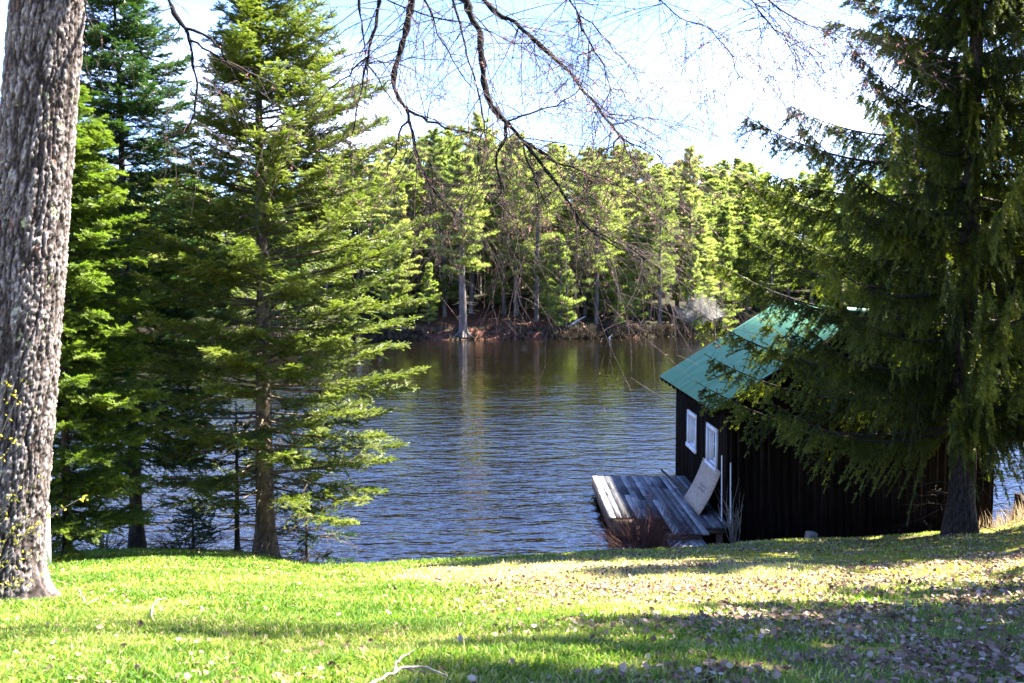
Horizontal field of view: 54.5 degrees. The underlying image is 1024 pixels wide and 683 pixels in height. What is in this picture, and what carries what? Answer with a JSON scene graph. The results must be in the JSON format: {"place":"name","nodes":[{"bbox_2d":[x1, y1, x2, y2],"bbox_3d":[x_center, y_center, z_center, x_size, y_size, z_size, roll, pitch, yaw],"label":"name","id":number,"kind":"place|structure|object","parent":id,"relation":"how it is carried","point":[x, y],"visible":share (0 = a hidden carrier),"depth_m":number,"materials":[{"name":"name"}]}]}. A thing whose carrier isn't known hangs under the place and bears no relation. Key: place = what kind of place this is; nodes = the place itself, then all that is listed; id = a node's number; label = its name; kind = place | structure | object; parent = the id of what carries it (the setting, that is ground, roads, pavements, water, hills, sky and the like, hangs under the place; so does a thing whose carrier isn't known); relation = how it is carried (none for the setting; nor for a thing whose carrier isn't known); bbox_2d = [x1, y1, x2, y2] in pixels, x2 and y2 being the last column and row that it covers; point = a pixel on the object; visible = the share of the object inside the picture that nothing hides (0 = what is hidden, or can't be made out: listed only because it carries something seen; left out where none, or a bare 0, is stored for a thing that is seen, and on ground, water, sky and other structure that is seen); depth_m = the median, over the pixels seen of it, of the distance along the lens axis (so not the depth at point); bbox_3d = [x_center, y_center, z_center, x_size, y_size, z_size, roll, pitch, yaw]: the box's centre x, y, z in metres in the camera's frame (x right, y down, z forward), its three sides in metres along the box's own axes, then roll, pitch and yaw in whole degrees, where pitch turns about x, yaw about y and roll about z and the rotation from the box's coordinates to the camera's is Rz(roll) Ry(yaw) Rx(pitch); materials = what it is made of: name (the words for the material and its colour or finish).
{"place":"outdoors","nodes":[
{"label":"outdoors","id":0,"kind":"place"},
{"bbox_2d":[67,247,951,340],"bbox_3d":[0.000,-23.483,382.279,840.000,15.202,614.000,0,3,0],"label":"bank","id":1,"kind":"structure","parent":0,"point":[450,320],"depth_m":96.68,"materials":[{"name":"brown soil"}]},
{"bbox_2d":[222,233,255,317],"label":"pine tree","id":2,"kind":"object","parent":1,"relation":"on","point":[249,243],"visible":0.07,"depth_m":89.66,"materials":[{"name":"green plant"}]},
{"bbox_2d":[272,204,309,313],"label":"pine tree","id":3,"kind":"object","parent":1,"relation":"on","point":[295,215],"visible":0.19,"depth_m":92.54,"materials":[{"name":"green plant"}]},
{"bbox_2d":[278,232,312,312],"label":"young pine","id":4,"kind":"object","parent":1,"relation":"on","point":[293,268],"visible":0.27,"depth_m":92.17,"materials":[{"name":"green plant"}]},
{"bbox_2d":[298,208,356,317],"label":"pine tree","id":5,"kind":"object","parent":1,"relation":"on","point":[332,261],"visible":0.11,"depth_m":92.26,"materials":[{"name":"green plant"}]},
{"bbox_2d":[326,166,367,285],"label":"pine tree","id":6,"kind":"object","parent":1,"relation":"on","point":[352,226],"visible":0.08,"depth_m":104.31,"materials":[{"name":"green plant"}]},
{"bbox_2d":[331,152,374,287],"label":"pine tree","id":7,"kind":"object","parent":1,"relation":"on","point":[354,275],"visible":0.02,"depth_m":109.23,"materials":[{"name":"green plant"}]},
{"bbox_2d":[337,150,393,293],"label":"pine tree","id":8,"kind":"object","parent":1,"relation":"on","point":[368,172],"visible":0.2,"depth_m":102.57,"materials":[{"name":"green plant"}]},
{"bbox_2d":[356,164,410,304],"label":"pine tree","id":9,"kind":"object","parent":1,"relation":"on","point":[379,218],"visible":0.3,"depth_m":97.12,"materials":[{"name":"green plant"}]},
{"bbox_2d":[360,148,418,250],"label":"pine tree","id":10,"kind":"object","parent":1,"relation":"on","point":[396,166],"visible":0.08,"depth_m":107.18,"materials":[{"name":"green plant"}]},
{"bbox_2d":[372,187,421,318],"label":"pine tree","id":11,"kind":"object","parent":1,"relation":"on","point":[395,213],"visible":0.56,"depth_m":91.72,"materials":[{"name":"green plant"}]},
{"bbox_2d":[382,259,411,321],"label":"young pine","id":12,"kind":"object","parent":1,"relation":"on","point":[399,295],"visible":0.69,"depth_m":91.62,"materials":[{"name":"green plant"}]},
{"bbox_2d":[394,134,413,181],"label":"pine tree","id":13,"kind":"object","parent":1,"relation":"on","point":[407,137],"visible":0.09,"depth_m":119.91,"materials":[{"name":"green plant"}]},
{"bbox_2d":[377,163,431,295],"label":"pine tree","id":14,"kind":"object","parent":1,"relation":"on","point":[411,208],"visible":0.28,"depth_m":99.28,"materials":[{"name":"green plant"}]},
{"bbox_2d":[395,145,431,294],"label":"pine tree","id":15,"kind":"object","parent":1,"relation":"on","point":[418,197],"visible":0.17,"depth_m":101.99,"materials":[{"name":"green plant"}]},
{"bbox_2d":[82,312,755,340],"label":"shore undergrowth","id":16,"kind":"object","parent":1,"relation":"on","point":[571,329],"visible":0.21,"depth_m":90.72,"materials":[{"name":"plant"}]},
{"bbox_2d":[415,262,441,324],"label":"young pine","id":17,"kind":"object","parent":1,"relation":"on","point":[424,279],"visible":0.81,"depth_m":91.67,"materials":[{"name":"green plant"}]},
{"bbox_2d":[415,153,458,307],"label":"pine tree","id":18,"kind":"object","parent":1,"relation":"on","point":[444,161],"visible":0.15,"depth_m":98.30,"materials":[{"name":"green plant"}]},
{"bbox_2d":[420,126,453,263],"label":"pine tree","id":19,"kind":"object","parent":1,"relation":"on","point":[432,136],"visible":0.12,"depth_m":111.50,"materials":[{"name":"green plant"}]},
{"bbox_2d":[415,161,470,316],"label":"pine tree","id":20,"kind":"object","parent":1,"relation":"on","point":[442,286],"visible":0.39,"depth_m":96.09,"materials":[{"name":"green plant"}]},
{"bbox_2d":[422,135,469,284],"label":"pine tree","id":21,"kind":"object","parent":1,"relation":"on","point":[439,140],"visible":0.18,"depth_m":103.40,"materials":[{"name":"green plant"}]},
{"bbox_2d":[424,124,490,280],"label":"pine tree","id":22,"kind":"object","parent":1,"relation":"on","point":[446,132],"visible":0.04,"depth_m":110.45,"materials":[{"name":"green plant"}]},
{"bbox_2d":[425,150,499,337],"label":"pine tree","id":23,"kind":"object","parent":1,"relation":"on","point":[462,332],"visible":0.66,"depth_m":88.70,"materials":[{"name":"green plant"}]},
{"bbox_2d":[447,164,512,313],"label":"pine tree","id":24,"kind":"object","parent":1,"relation":"on","point":[487,259],"visible":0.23,"depth_m":97.18,"materials":[{"name":"green plant"}]},
{"bbox_2d":[457,111,504,294],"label":"pine tree","id":25,"kind":"object","parent":1,"relation":"on","point":[485,166],"visible":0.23,"depth_m":102.77,"materials":[{"name":"green plant"}]},
{"bbox_2d":[467,147,515,289],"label":"pine tree","id":26,"kind":"object","parent":1,"relation":"on","point":[495,191],"visible":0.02,"depth_m":105.72,"materials":[{"name":"green plant"}]},
{"bbox_2d":[478,247,507,306],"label":"young pine","id":27,"kind":"object","parent":1,"relation":"on","point":[497,295],"visible":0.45,"depth_m":99.97,"materials":[{"name":"green plant"}]},
{"bbox_2d":[479,157,535,313],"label":"pine tree","id":28,"kind":"object","parent":1,"relation":"on","point":[503,292],"visible":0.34,"depth_m":97.14,"materials":[{"name":"green plant"}]},
{"bbox_2d":[491,188,541,306],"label":"pine tree","id":29,"kind":"object","parent":1,"relation":"on","point":[525,281],"visible":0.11,"depth_m":100.67,"materials":[{"name":"green plant"}]},
{"bbox_2d":[486,132,547,315],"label":"pine tree","id":30,"kind":"object","parent":1,"relation":"on","point":[508,272],"visible":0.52,"depth_m":96.00,"materials":[{"name":"green plant"}]},
{"bbox_2d":[506,150,577,321],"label":"pine tree","id":31,"kind":"object","parent":1,"relation":"on","point":[536,268],"visible":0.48,"depth_m":93.95,"materials":[{"name":"green plant"}]},
{"bbox_2d":[539,253,557,317],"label":"young pine","id":32,"kind":"object","parent":1,"relation":"on","point":[546,292],"visible":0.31,"depth_m":95.61,"materials":[{"name":"green plant"}]},
{"bbox_2d":[524,167,577,304],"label":"pine tree","id":33,"kind":"object","parent":1,"relation":"on","point":[556,226],"visible":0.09,"depth_m":99.64,"materials":[{"name":"green plant"}]},
{"bbox_2d":[542,146,565,253],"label":"pine tree","id":34,"kind":"object","parent":1,"relation":"on","point":[557,160],"visible":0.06,"depth_m":117.15,"materials":[{"name":"green plant"}]},
{"bbox_2d":[538,232,585,325],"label":"young pine","id":35,"kind":"object","parent":1,"relation":"on","point":[556,305],"visible":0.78,"depth_m":90.95,"materials":[{"name":"green plant"}]},
{"bbox_2d":[554,153,592,295],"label":"pine tree","id":36,"kind":"object","parent":1,"relation":"on","point":[564,227],"visible":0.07,"depth_m":105.02,"materials":[{"name":"green plant"}]},
{"bbox_2d":[557,176,610,314],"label":"pine tree","id":37,"kind":"object","parent":1,"relation":"on","point":[584,277],"visible":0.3,"depth_m":98.99,"materials":[{"name":"green plant"}]},
{"bbox_2d":[563,157,622,323],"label":"pine tree","id":38,"kind":"object","parent":1,"relation":"on","point":[596,297],"visible":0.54,"depth_m":93.94,"materials":[{"name":"green plant"}]},
{"bbox_2d":[570,170,633,309],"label":"pine tree","id":39,"kind":"object","parent":1,"relation":"on","point":[623,233],"visible":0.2,"depth_m":100.29,"materials":[{"name":"green plant"}]},
{"bbox_2d":[587,237,617,316],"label":"young pine","id":40,"kind":"object","parent":1,"relation":"on","point":[610,295],"visible":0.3,"depth_m":98.44,"materials":[{"name":"green plant"}]},
{"bbox_2d":[594,159,636,286],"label":"pine tree","id":41,"kind":"object","parent":1,"relation":"on","point":[625,235],"visible":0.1,"depth_m":108.87,"materials":[{"name":"green plant"}]},
{"bbox_2d":[611,292,626,325],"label":"young pine","id":42,"kind":"object","parent":1,"relation":"on","point":[619,321],"visible":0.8,"depth_m":93.39,"materials":[{"name":"green plant"}]},
{"bbox_2d":[608,142,643,232],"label":"pine tree","id":43,"kind":"object","parent":1,"relation":"on","point":[619,156],"visible":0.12,"depth_m":118.28,"materials":[{"name":"green plant"}]},
{"bbox_2d":[610,213,652,319],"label":"young pine","id":44,"kind":"object","parent":1,"relation":"on","point":[631,278],"visible":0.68,"depth_m":96.11,"materials":[{"name":"green plant"}]},
{"bbox_2d":[619,148,652,258],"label":"pine tree","id":45,"kind":"object","parent":1,"relation":"on","point":[644,174],"visible":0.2,"depth_m":115.86,"materials":[{"name":"green plant"}]},
{"bbox_2d":[628,152,663,233],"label":"pine tree","id":46,"kind":"object","parent":1,"relation":"on","point":[651,158],"visible":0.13,"depth_m":123.95,"materials":[{"name":"green plant"}]},
{"bbox_2d":[626,189,670,319],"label":"pine tree","id":47,"kind":"object","parent":1,"relation":"on","point":[648,305],"visible":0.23,"depth_m":98.31,"materials":[{"name":"green plant"}]},
{"bbox_2d":[630,182,667,268],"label":"pine tree","id":48,"kind":"object","parent":1,"relation":"on","point":[640,205],"visible":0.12,"depth_m":106.14,"materials":[{"name":"green plant"}]},
{"bbox_2d":[629,177,680,323],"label":"pine tree","id":49,"kind":"object","parent":1,"relation":"on","point":[653,242],"visible":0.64,"depth_m":95.58,"materials":[{"name":"green plant"}]},
{"bbox_2d":[641,169,682,291],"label":"pine tree","id":50,"kind":"object","parent":1,"relation":"on","point":[662,173],"visible":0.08,"depth_m":110.21,"materials":[{"name":"green plant"}]},
{"bbox_2d":[652,180,705,307],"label":"pine tree","id":51,"kind":"object","parent":1,"relation":"on","point":[685,238],"visible":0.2,"depth_m":103.45,"materials":[{"name":"green plant"}]},
{"bbox_2d":[663,145,720,305],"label":"pine tree","id":52,"kind":"object","parent":1,"relation":"on","point":[695,196],"visible":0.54,"depth_m":102.70,"materials":[{"name":"green plant"}]},
{"bbox_2d":[678,250,706,318],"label":"young pine","id":53,"kind":"object","parent":1,"relation":"on","point":[698,288],"visible":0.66,"depth_m":97.03,"materials":[{"name":"green plant"}]},
{"bbox_2d":[671,293,725,326],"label":"bare bush","id":54,"kind":"object","parent":1,"relation":"on","point":[703,309],"visible":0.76,"depth_m":96.05,"materials":[{"name":"grey plant"}]},
{"bbox_2d":[676,214,722,311],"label":"pine tree","id":55,"kind":"object","parent":1,"relation":"on","point":[700,240],"visible":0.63,"depth_m":100.19,"materials":[{"name":"green plant"}]},
{"bbox_2d":[684,198,725,286],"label":"pine tree","id":56,"kind":"object","parent":1,"relation":"on","point":[711,222],"visible":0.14,"depth_m":119.37,"materials":[{"name":"green plant"}]},
{"bbox_2d":[688,172,735,292],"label":"pine tree","id":57,"kind":"object","parent":1,"relation":"on","point":[710,176],"visible":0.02,"depth_m":134.53,"materials":[{"name":"green plant"}]},
{"bbox_2d":[697,161,728,193],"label":"pine tree","id":58,"kind":"object","parent":1,"relation":"on","point":[704,172],"visible":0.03,"depth_m":151.87,"materials":[{"name":"green plant"}]},
{"bbox_2d":[700,179,742,302],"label":"pine tree","id":59,"kind":"object","parent":1,"relation":"on","point":[716,202],"visible":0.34,"depth_m":127.23,"materials":[{"name":"green plant"}]},
{"bbox_2d":[702,188,741,278],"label":"pine tree","id":60,"kind":"object","parent":1,"relation":"on","point":[733,221],"visible":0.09,"depth_m":132.15,"materials":[{"name":"green plant"}]},
{"bbox_2d":[703,158,740,225],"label":"pine tree","id":61,"kind":"object","parent":1,"relation":"on","point":[724,162],"visible":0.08,"depth_m":143.83,"materials":[{"name":"green plant"}]},
{"bbox_2d":[703,203,744,330],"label":"pine tree","id":62,"kind":"object","parent":1,"relation":"on","point":[728,255],"visible":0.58,"depth_m":105.11,"materials":[{"name":"green plant"}]},
{"bbox_2d":[718,169,740,286],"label":"pine tree","id":63,"kind":"object","parent":1,"relation":"on","point":[722,172],"visible":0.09,"depth_m":137.25,"materials":[{"name":"green plant"}]},
{"bbox_2d":[725,172,765,262],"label":"pine tree","id":64,"kind":"object","parent":1,"relation":"on","point":[740,210],"visible":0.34,"depth_m":136.28,"materials":[{"name":"green plant"}]},
{"bbox_2d":[727,205,764,310],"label":"pine tree","id":65,"kind":"object","parent":1,"relation":"on","point":[746,236],"visible":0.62,"depth_m":125.51,"materials":[{"name":"green plant"}]},
{"bbox_2d":[737,161,773,263],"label":"pine tree","id":66,"kind":"object","parent":1,"relation":"on","point":[753,170],"visible":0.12,"depth_m":141.41,"materials":[{"name":"green plant"}]},
{"bbox_2d":[749,201,797,289],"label":"pine tree","id":67,"kind":"object","parent":1,"relation":"on","point":[764,214],"visible":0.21,"depth_m":129.14,"materials":[{"name":"green plant"}]},
{"bbox_2d":[749,219,802,307],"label":"pine tree","id":68,"kind":"object","parent":1,"relation":"on","point":[769,284],"visible":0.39,"depth_m":123.78,"materials":[{"name":"green plant"}]},
{"bbox_2d":[766,187,821,296],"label":"pine tree","id":69,"kind":"object","parent":1,"relation":"on","point":[793,228],"visible":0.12,"depth_m":129.58,"materials":[{"name":"green plant"}]},
{"bbox_2d":[793,169,813,238],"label":"pine tree","id":70,"kind":"object","parent":1,"relation":"on","point":[804,179],"visible":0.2,"depth_m":156.88,"materials":[{"name":"green plant"}]},
{"bbox_2d":[783,205,839,302],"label":"pine tree","id":71,"kind":"object","parent":1,"relation":"on","point":[823,240],"visible":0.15,"depth_m":127.94,"materials":[{"name":"green plant"}]},
{"bbox_2d":[802,173,835,292],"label":"pine tree","id":72,"kind":"object","parent":1,"relation":"on","point":[813,179],"visible":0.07,"depth_m":136.49,"materials":[{"name":"green plant"}]},
{"bbox_2d":[803,183,858,299],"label":"pine tree","id":73,"kind":"object","parent":1,"relation":"on","point":[828,188],"visible":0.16,"depth_m":129.79,"materials":[{"name":"green plant"}]},
{"bbox_2d":[824,214,863,306],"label":"pine tree","id":74,"kind":"object","parent":1,"relation":"on","point":[857,247],"visible":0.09,"depth_m":125.05,"materials":[{"name":"green plant"}]},
{"bbox_2d":[0,519,1023,682],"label":"lawn","id":75,"kind":"structure","parent":0,"point":[793,678],"depth_m":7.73,"materials":[{"name":"plant"}]},
{"bbox_2d":[0,378,88,591],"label":"budding shrub","id":76,"kind":"object","parent":75,"relation":"on","point":[29,532],"visible":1,"depth_m":6.54,"materials":[{"name":"yellow plant"}]},
{"bbox_2d":[45,505,50,565],"bbox_3d":[-6.130,2.585,13.080,0.100,0.850,0.100,0,3,0],"label":"white post","id":77,"kind":"object","parent":75,"relation":"on","point":[48,543],"visible":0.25,"depth_m":13.06,"materials":[{"name":"paint"}]},
{"bbox_2d":[61,523,152,551],"bbox_3d":[-7.395,3.549,17.809,1.808,0.596,1.833,-1,4,-16],"label":"bare shrub","id":78,"kind":"object","parent":75,"relation":"on","point":[107,537],"visible":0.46,"depth_m":17.68,"materials":[{"name":"plant"}]},
{"bbox_2d":[48,84,171,562],"bbox_3d":[-6.620,-0.349,14.596,3.073,7.842,2.916,0,3,0],"label":"spruce tree","id":79,"kind":"object","parent":75,"relation":"on","point":[82,279],"visible":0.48,"depth_m":14.53,"materials":[{"name":"green plant"}]},
{"bbox_2d":[52,0,234,549],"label":"spruce tree","id":80,"kind":"object","parent":75,"relation":"on","point":[129,36],"visible":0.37,"depth_m":17.44,"materials":[{"name":"green plant"}]},
{"bbox_2d":[118,521,232,550],"bbox_3d":[-5.927,3.575,17.762,2.221,0.447,2.476,0,3,0],"label":"bare shrub","id":81,"kind":"object","parent":75,"relation":"on","point":[173,545],"visible":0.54,"depth_m":17.81,"materials":[{"name":"plant"}]},
{"bbox_2d":[166,495,218,548],"bbox_3d":[-5.750,3.404,17.943,1.020,1.296,1.003,0,3,0],"label":"pine sapling","id":82,"kind":"object","parent":75,"relation":"on","point":[187,523],"visible":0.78,"depth_m":17.86,"materials":[{"name":"green plant"}]},
{"bbox_2d":[184,402,294,558],"bbox_3d":[-4.905,2.553,17.690,2.011,3.025,1.993,0,3,0],"label":"pine sapling","id":83,"kind":"object","parent":75,"relation":"on","point":[236,453],"visible":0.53,"depth_m":17.60,"materials":[{"name":"green plant"}]},
{"bbox_2d":[115,0,442,560],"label":"fir tree","id":84,"kind":"object","parent":75,"relation":"on","point":[221,264],"visible":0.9,"depth_m":16.27,"materials":[{"name":"green plant"}]},
{"bbox_2d":[275,479,360,562],"bbox_3d":[-3.736,3.625,18.141,1.697,2.292,1.745,2,4,28],"label":"pine sapling","id":85,"kind":"object","parent":75,"relation":"on","point":[330,558],"visible":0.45,"depth_m":18.11,"materials":[{"name":"green plant"}]},
{"bbox_2d":[370,650,450,682],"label":"fallen stick","id":86,"kind":"object","parent":75,"relation":"on","point":[408,668],"visible":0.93,"depth_m":4.24,"materials":[{"name":"beige wood"}]},
{"bbox_2d":[0,0,969,600],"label":"maple tree","id":87,"kind":"object","parent":75,"relation":"on","point":[44,42],"visible":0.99,"depth_m":6.78,"materials":[{"name":"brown plant"}]},
{"bbox_2d":[0,519,1023,682],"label":"fallen leaves","id":88,"kind":"object","parent":75,"relation":"on","point":[980,646],"visible":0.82,"depth_m":6.57,"materials":[{"name":"beige plant"}]},
{"bbox_2d":[581,485,706,550],"bbox_3d":[2.280,3.204,17.216,2.121,1.410,2.124,2,4,33],"label":"bare shrub","id":89,"kind":"object","parent":75,"relation":"on","point":[652,539],"visible":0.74,"depth_m":17.15,"materials":[{"name":"brown plant"}]},
{"bbox_2d":[667,539,706,547],"bbox_3d":[3.304,3.893,18.568,0.704,0.150,1.050,0,3,0],"label":"rock","id":90,"kind":"object","parent":75,"relation":"on","point":[698,542],"visible":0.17,"depth_m":18.82,"materials":[{"name":"grey stone"}]},
{"bbox_2d":[715,481,743,543],"bbox_3d":[4.280,3.309,19.442,0.572,1.346,0.943,1,4,19],"label":"dead shrub","id":91,"kind":"object","parent":75,"relation":"on","point":[732,537],"visible":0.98,"depth_m":19.37,"materials":[{"name":"plant"}]},
{"bbox_2d":[660,303,1003,541],"bbox_3d":[6.950,1.614,22.899,6.127,4.918,7.000,0,3,0],"label":"boathouse","id":92,"kind":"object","parent":75,"relation":"on","point":[781,498],"visible":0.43,"depth_m":19.85,"materials":[{"name":"black wood"}]},
{"bbox_2d":[686,409,696,453],"bbox_3d":[4.336,2.124,23.646,0.207,0.890,1.190,0,3,0],"label":"window","id":93,"kind":"structure","parent":92,"relation":"in","point":[691,427],"depth_m":24.06,"materials":[{"name":"white paint"}]},
{"bbox_2d":[704,422,717,470],"bbox_3d":[4.336,2.255,21.300,0.207,0.910,1.130,0,3,0],"label":"window","id":94,"kind":"structure","parent":92,"relation":"in","point":[711,432],"depth_m":21.68,"materials":[{"name":"white paint"}]},
{"bbox_2d":[690,0,1023,536],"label":"spruce tree","id":95,"kind":"object","parent":75,"relation":"on","point":[975,338],"visible":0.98,"depth_m":16.45,"materials":[{"name":"green plant"}]},
{"bbox_2d":[979,120,1023,312],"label":"spruce tree","id":96,"kind":"object","parent":75,"relation":"on","point":[994,198],"visible":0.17,"depth_m":16.64,"materials":[{"name":"green plant"}]},
{"bbox_2d":[979,495,1023,528],"bbox_3d":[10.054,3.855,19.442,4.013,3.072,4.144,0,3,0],"label":"dry grass clump","id":97,"kind":"object","parent":75,"relation":"on","point":[999,521],"visible":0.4,"depth_m":19.02,"materials":[{"name":"beige plant"}]},
{"bbox_2d":[1012,491,1023,519],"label":"tree stump","id":98,"kind":"object","parent":75,"relation":"on","point":[1018,498],"visible":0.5,"depth_m":20.06,"materials":[{"name":"beige wood"}]},
{"bbox_2d":[0,0,1023,235],"label":"sky","id":99,"kind":"structure","parent":0,"point":[208,18],"materials":[{"name":"white"}]},
{"bbox_2d":[51,325,1023,563],"bbox_3d":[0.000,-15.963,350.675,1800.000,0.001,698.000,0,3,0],"label":"lake water","id":100,"kind":"structure","parent":0,"point":[481,473],"depth_m":30.66,"materials":[{"name":"blue liquid"}]},
{"bbox_2d":[592,476,731,546],"bbox_3d":[3.149,4.139,21.859,2.348,1.302,5.640,0,3,0],"label":"dock","id":101,"kind":"object","parent":100,"relation":"on","point":[612,488],"visible":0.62,"depth_m":21.55,"materials":[{"name":"grey wood"}]},
{"bbox_2d":[684,457,720,514],"bbox_3d":[4.049,3.066,21.238,0.438,0.921,1.830,0,3,0],"label":"strand board sheet","id":102,"kind":"object","parent":101,"relation":"on","point":[698,494],"visible":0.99,"depth_m":21.16,"materials":[{"name":"grey wood"}]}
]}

